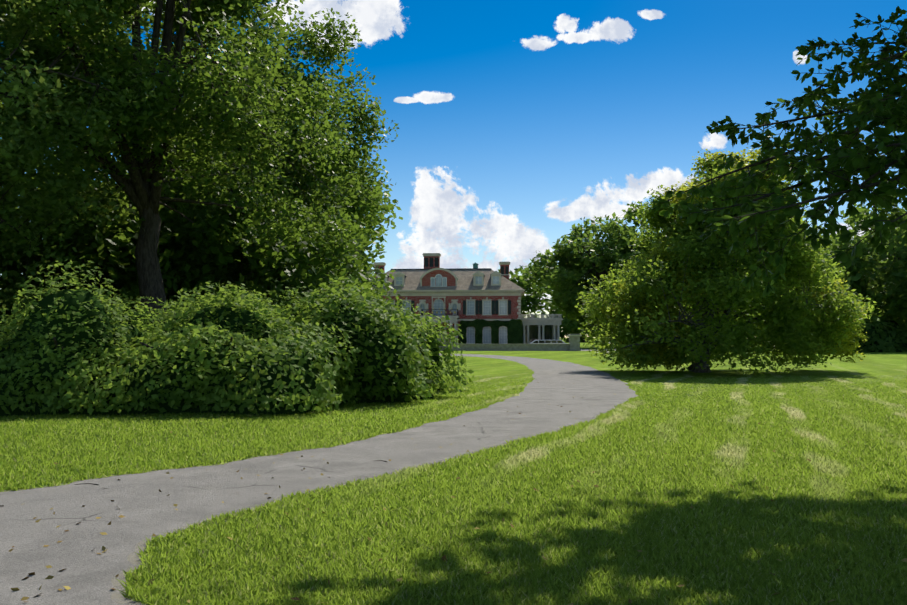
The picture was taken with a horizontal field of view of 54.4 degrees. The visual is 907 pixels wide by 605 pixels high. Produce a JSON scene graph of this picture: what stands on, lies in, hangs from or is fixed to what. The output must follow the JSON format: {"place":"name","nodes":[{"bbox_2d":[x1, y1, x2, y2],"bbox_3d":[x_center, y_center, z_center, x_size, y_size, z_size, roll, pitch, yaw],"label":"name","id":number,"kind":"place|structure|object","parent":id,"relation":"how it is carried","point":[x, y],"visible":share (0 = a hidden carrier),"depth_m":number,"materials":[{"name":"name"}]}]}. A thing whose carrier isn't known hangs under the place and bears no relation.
{"place":"outdoors","nodes":[
{"label":"outdoors","id":0,"kind":"place"},
{"bbox_2d":[2,412,467,492],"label":"road verge","id":1,"kind":"structure","parent":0,"point":[228,462],"depth_m":12.68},
{"bbox_2d":[0,353,637,604],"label":"driveway","id":2,"kind":"structure","parent":0,"point":[143,505],"depth_m":10.48,"materials":[{"name":"grey asphalt"}]},
{"bbox_2d":[0,460,386,505],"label":"fallen twigs","id":3,"kind":"object","parent":2,"relation":"on","point":[98,484],"visible":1,"depth_m":10.73,"materials":[{"name":"brown wood"}]},
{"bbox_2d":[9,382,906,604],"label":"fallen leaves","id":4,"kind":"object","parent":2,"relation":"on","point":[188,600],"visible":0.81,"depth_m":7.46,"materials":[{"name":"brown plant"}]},
{"bbox_2d":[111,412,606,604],"bbox_3d":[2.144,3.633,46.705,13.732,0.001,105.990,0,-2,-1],"label":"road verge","id":5,"kind":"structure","parent":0,"point":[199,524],"depth_m":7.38,"materials":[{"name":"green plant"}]},
{"bbox_2d":[375,256,520,343],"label":"brick house walls","id":6,"kind":"structure","parent":0,"point":[426,280],"depth_m":136.79,"materials":[{"name":"red brick"}]},
{"bbox_2d":[421,309,457,333],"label":"house iron railing","id":7,"kind":"object","parent":6,"relation":"attached to","point":[438,309],"visible":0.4,"depth_m":134.59,"materials":[{"name":"black metal"}]},
{"bbox_2d":[421,308,457,331],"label":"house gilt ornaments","id":8,"kind":"object","parent":7,"relation":"attached to","point":[441,312],"visible":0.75,"depth_m":134.39},
{"bbox_2d":[379,275,506,343],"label":"windows","id":9,"kind":"structure","parent":6,"relation":"in","point":[438,304],"depth_m":136.71,"materials":[{"name":"grey glass"}]},
{"bbox_2d":[384,274,506,343],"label":"window frames","id":10,"kind":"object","parent":9,"relation":"attached to","point":[469,329],"visible":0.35,"depth_m":136.49,"materials":[{"name":"wood"}]},
{"bbox_2d":[376,258,510,314],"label":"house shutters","id":11,"kind":"object","parent":6,"relation":"attached to","point":[478,306],"visible":0.69,"depth_m":136.49,"materials":[{"name":"wood"}]},
{"bbox_2d":[373,269,523,292],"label":"house roof","id":12,"kind":"structure","parent":6,"relation":"on","point":[464,280],"depth_m":138.12,"materials":[{"name":"grey tile"}]},
{"bbox_2d":[387,268,501,284],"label":"house leadwork","id":13,"kind":"object","parent":12,"relation":"attached to","point":[451,268],"visible":0.04,"depth_m":141.00,"materials":[{"name":"grey metal"}]},
{"bbox_2d":[460,321,521,338],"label":"ivy","id":14,"kind":"object","parent":6,"relation":"attached to","point":[489,321],"visible":0.12,"depth_m":135.95,"materials":[{"name":"green plant"}]},
{"bbox_2d":[0,338,906,604],"bbox_3d":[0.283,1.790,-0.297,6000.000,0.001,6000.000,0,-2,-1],"label":"lawn ground","id":15,"kind":"structure","parent":0,"point":[875,364],"depth_m":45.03,"materials":[{"name":"green plant"}]},
{"bbox_2d":[0,208,46,323],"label":"tree","id":16,"kind":"object","parent":15,"relation":"on","point":[15,275],"visible":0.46,"depth_m":33.63,"materials":[{"name":"green plant"}]},
{"bbox_2d":[0,0,170,311],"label":"tree","id":17,"kind":"object","parent":15,"relation":"on","point":[9,149],"depth_m":30.72,"materials":[{"name":"green plant"}]},
{"bbox_2d":[0,257,176,416],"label":"rhododendron shrub","id":18,"kind":"object","parent":15,"relation":"on","point":[18,360],"depth_m":20.63,"materials":[{"name":"green plant"}]},
{"bbox_2d":[0,208,205,303],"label":"tree","id":19,"kind":"object","parent":15,"relation":"on","point":[134,296],"depth_m":48.29,"materials":[{"name":"green plant"}]},
{"bbox_2d":[0,0,207,288],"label":"tree","id":20,"kind":"object","parent":15,"relation":"on","point":[61,175],"depth_m":43.67,"materials":[{"name":"green plant"}]},
{"bbox_2d":[0,153,221,326],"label":"tree","id":21,"kind":"object","parent":15,"relation":"on","point":[120,251],"depth_m":37.99,"materials":[{"name":"green plant"}]},
{"bbox_2d":[0,0,368,315],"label":"tree","id":22,"kind":"object","parent":15,"relation":"on","point":[214,23],"depth_m":35.34,"materials":[{"name":"green plant"}]},
{"bbox_2d":[91,287,293,341],"bbox_3d":[-7.634,1.138,27.017,8.858,3.544,7.493,0,-2,-1],"label":"rhododendron shrub","id":23,"kind":"object","parent":15,"relation":"on","point":[161,312],"depth_m":26.49,"materials":[{"name":"green plant"}]},
{"bbox_2d":[45,281,359,415],"bbox_3d":[-5.816,1.084,22.787,6.933,3.323,6.696,0,-2,-1],"label":"rhododendron shrub","id":24,"kind":"object","parent":15,"relation":"on","point":[323,395],"depth_m":20.54,"materials":[{"name":"green plant"}]},
{"bbox_2d":[89,66,343,289],"bbox_3d":[-19.617,-7.008,68.206,24.851,23.119,24.510,0,-2,-1],"label":"tree","id":25,"kind":"object","parent":15,"relation":"on","point":[126,171],"depth_m":63.13,"materials":[{"name":"green plant"}]},
{"bbox_2d":[72,8,400,309],"bbox_3d":[-11.270,-6.905,51.207,16.516,21.571,20.362,0,-2,-1],"label":"tree","id":26,"kind":"object","parent":15,"relation":"on","point":[359,118],"depth_m":51.21,"materials":[{"name":"green plant"}]},
{"bbox_2d":[158,176,367,313],"bbox_3d":[-10.367,-1.174,43.351,12.894,9.383,11.473,0,-2,-1],"label":"tree","id":27,"kind":"object","parent":15,"relation":"on","point":[282,275],"depth_m":41.45,"materials":[{"name":"green plant"}]},
{"bbox_2d":[208,195,402,302],"bbox_3d":[-9.784,-1.440,58.160,12.708,11.092,11.884,0,-2,-1],"label":"tree","id":28,"kind":"object","parent":15,"relation":"on","point":[361,249],"depth_m":56.99,"materials":[{"name":"green plant"}]},
{"bbox_2d":[253,282,399,319],"bbox_3d":[-5.591,1.140,31.932,6.849,3.835,7.284,2,-3,-45],"label":"rhododendron shrub","id":29,"kind":"object","parent":15,"relation":"on","point":[306,294],"depth_m":29.78,"materials":[{"name":"green plant"}]},
{"bbox_2d":[336,282,377,306],"bbox_3d":[-5.120,1.213,36.462,6.637,4.131,6.732,0,-2,-1],"label":"rhododendron shrub","id":30,"kind":"object","parent":15,"relation":"on","point":[362,285],"depth_m":36.32,"materials":[{"name":"green plant"}]},
{"bbox_2d":[323,134,402,277],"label":"tree","id":31,"kind":"object","parent":15,"relation":"on","point":[379,231],"depth_m":89.23,"materials":[{"name":"green plant"}]},
{"bbox_2d":[265,273,464,403],"bbox_3d":[-3.461,0.986,25.784,7.626,3.746,6.769,0,-2,-1],"label":"rhododendron shrub","id":32,"kind":"object","parent":15,"relation":"on","point":[415,361],"depth_m":23.75,"materials":[{"name":"green plant"}]},
{"bbox_2d":[306,286,474,391],"bbox_3d":[-2.594,1.229,29.743,6.728,3.578,8.339,0,-2,-1],"label":"rhododendron shrub","id":33,"kind":"object","parent":15,"relation":"on","point":[446,352],"depth_m":29.39,"materials":[{"name":"green plant"}]},
{"bbox_2d":[382,295,444,376],"bbox_3d":[-3.438,1.440,34.817,6.465,3.544,7.167,0,-2,-1],"label":"rhododendron shrub","id":34,"kind":"object","parent":15,"relation":"on","point":[412,314],"depth_m":35.07,"materials":[{"name":"green plant"}]},
{"bbox_2d":[374,253,562,343],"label":"building trim","id":35,"kind":"structure","parent":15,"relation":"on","point":[553,320],"depth_m":136.75,"materials":[{"name":"white paint"}]},
{"bbox_2d":[458,318,523,343],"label":"house ivy leaves","id":36,"kind":"object","parent":35,"relation":"attached to","point":[513,335],"visible":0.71,"depth_m":135.82,"materials":[{"name":"green plant"}]},
{"bbox_2d":[437,334,580,350],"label":"forecourt wall and piers","id":37,"kind":"structure","parent":15,"relation":"on","point":[573,344],"depth_m":116.57,"materials":[{"name":"grey stone"}]},
{"bbox_2d":[498,265,551,317],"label":"horizon tree","id":38,"kind":"object","parent":15,"relation":"on","point":[531,300],"depth_m":309.19,"materials":[{"name":"green plant"}]},
{"bbox_2d":[540,280,594,341],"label":"horizon tree","id":39,"kind":"object","parent":15,"relation":"on","point":[569,326],"depth_m":305.43,"materials":[{"name":"green plant"}]},
{"bbox_2d":[519,201,661,341],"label":"tree by house","id":40,"kind":"object","parent":15,"relation":"on","point":[547,269],"depth_m":147.29,"materials":[{"name":"green plant"}]},
{"bbox_2d":[677,264,753,345],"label":"tree","id":41,"kind":"object","parent":15,"relation":"on","point":[726,301],"depth_m":120.33,"materials":[{"name":"green plant"}]},
{"bbox_2d":[575,159,880,376],"bbox_3d":[14.545,-1.813,44.974,16.223,11.156,13.526,0,-2,-1],"label":"beech","id":42,"kind":"object","parent":15,"relation":"on","point":[782,317],"depth_m":42.01,"materials":[{"name":"green plant"}]},
{"bbox_2d":[628,155,815,264],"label":"beech leaves","id":43,"kind":"object","parent":42,"relation":"attached to","point":[656,221],"visible":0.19,"depth_m":45.97,"materials":[{"name":"green plant"}]},
{"bbox_2d":[600,144,869,365],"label":"beech leaves","id":44,"kind":"object","parent":42,"relation":"attached to","point":[846,347],"visible":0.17,"depth_m":44.57,"materials":[{"name":"green plant"}]},
{"bbox_2d":[749,329,861,351],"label":"shrub","id":45,"kind":"object","parent":15,"relation":"on","point":[857,348],"depth_m":104.90,"materials":[{"name":"green plant"}]},
{"bbox_2d":[742,226,876,330],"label":"tree","id":46,"kind":"object","parent":15,"relation":"on","point":[850,278],"visible":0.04,"depth_m":108.69,"materials":[{"name":"green plant"}]},
{"bbox_2d":[800,211,865,251],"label":"tree","id":47,"kind":"object","parent":15,"relation":"on","point":[851,230],"visible":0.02,"depth_m":123.30,"materials":[{"name":"green plant"}]},
{"bbox_2d":[825,195,906,324],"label":"tree","id":48,"kind":"object","parent":15,"relation":"on","point":[893,298],"depth_m":108.59,"materials":[{"name":"green plant"}]},
{"bbox_2d":[831,209,906,320],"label":"tree","id":49,"kind":"object","parent":15,"relation":"on","point":[885,245],"depth_m":130.93,"materials":[{"name":"green plant"}]},
{"bbox_2d":[848,313,906,351],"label":"shrub","id":50,"kind":"object","parent":15,"relation":"on","point":[901,339],"depth_m":106.30,"materials":[{"name":"green plant"}]},
{"bbox_2d":[0,0,906,337],"label":"sky","id":51,"kind":"structure","parent":0,"point":[520,122],"materials":[{"name":"blue"}]},
{"bbox_2d":[525,325,551,343],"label":"house porch glazing","id":52,"kind":"structure","parent":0,"point":[533,332],"depth_m":138.04,"materials":[{"name":"grey glass"}]},
{"bbox_2d":[529,340,568,343],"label":"car","id":53,"kind":"object","parent":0,"point":[549,341],"depth_m":125.98,"materials":[{"name":"grey metal"}]},
{"bbox_2d":[645,6,906,297],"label":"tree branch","id":54,"kind":"object","parent":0,"point":[885,189],"depth_m":10.17,"materials":[{"name":"green plant"}]}
]}

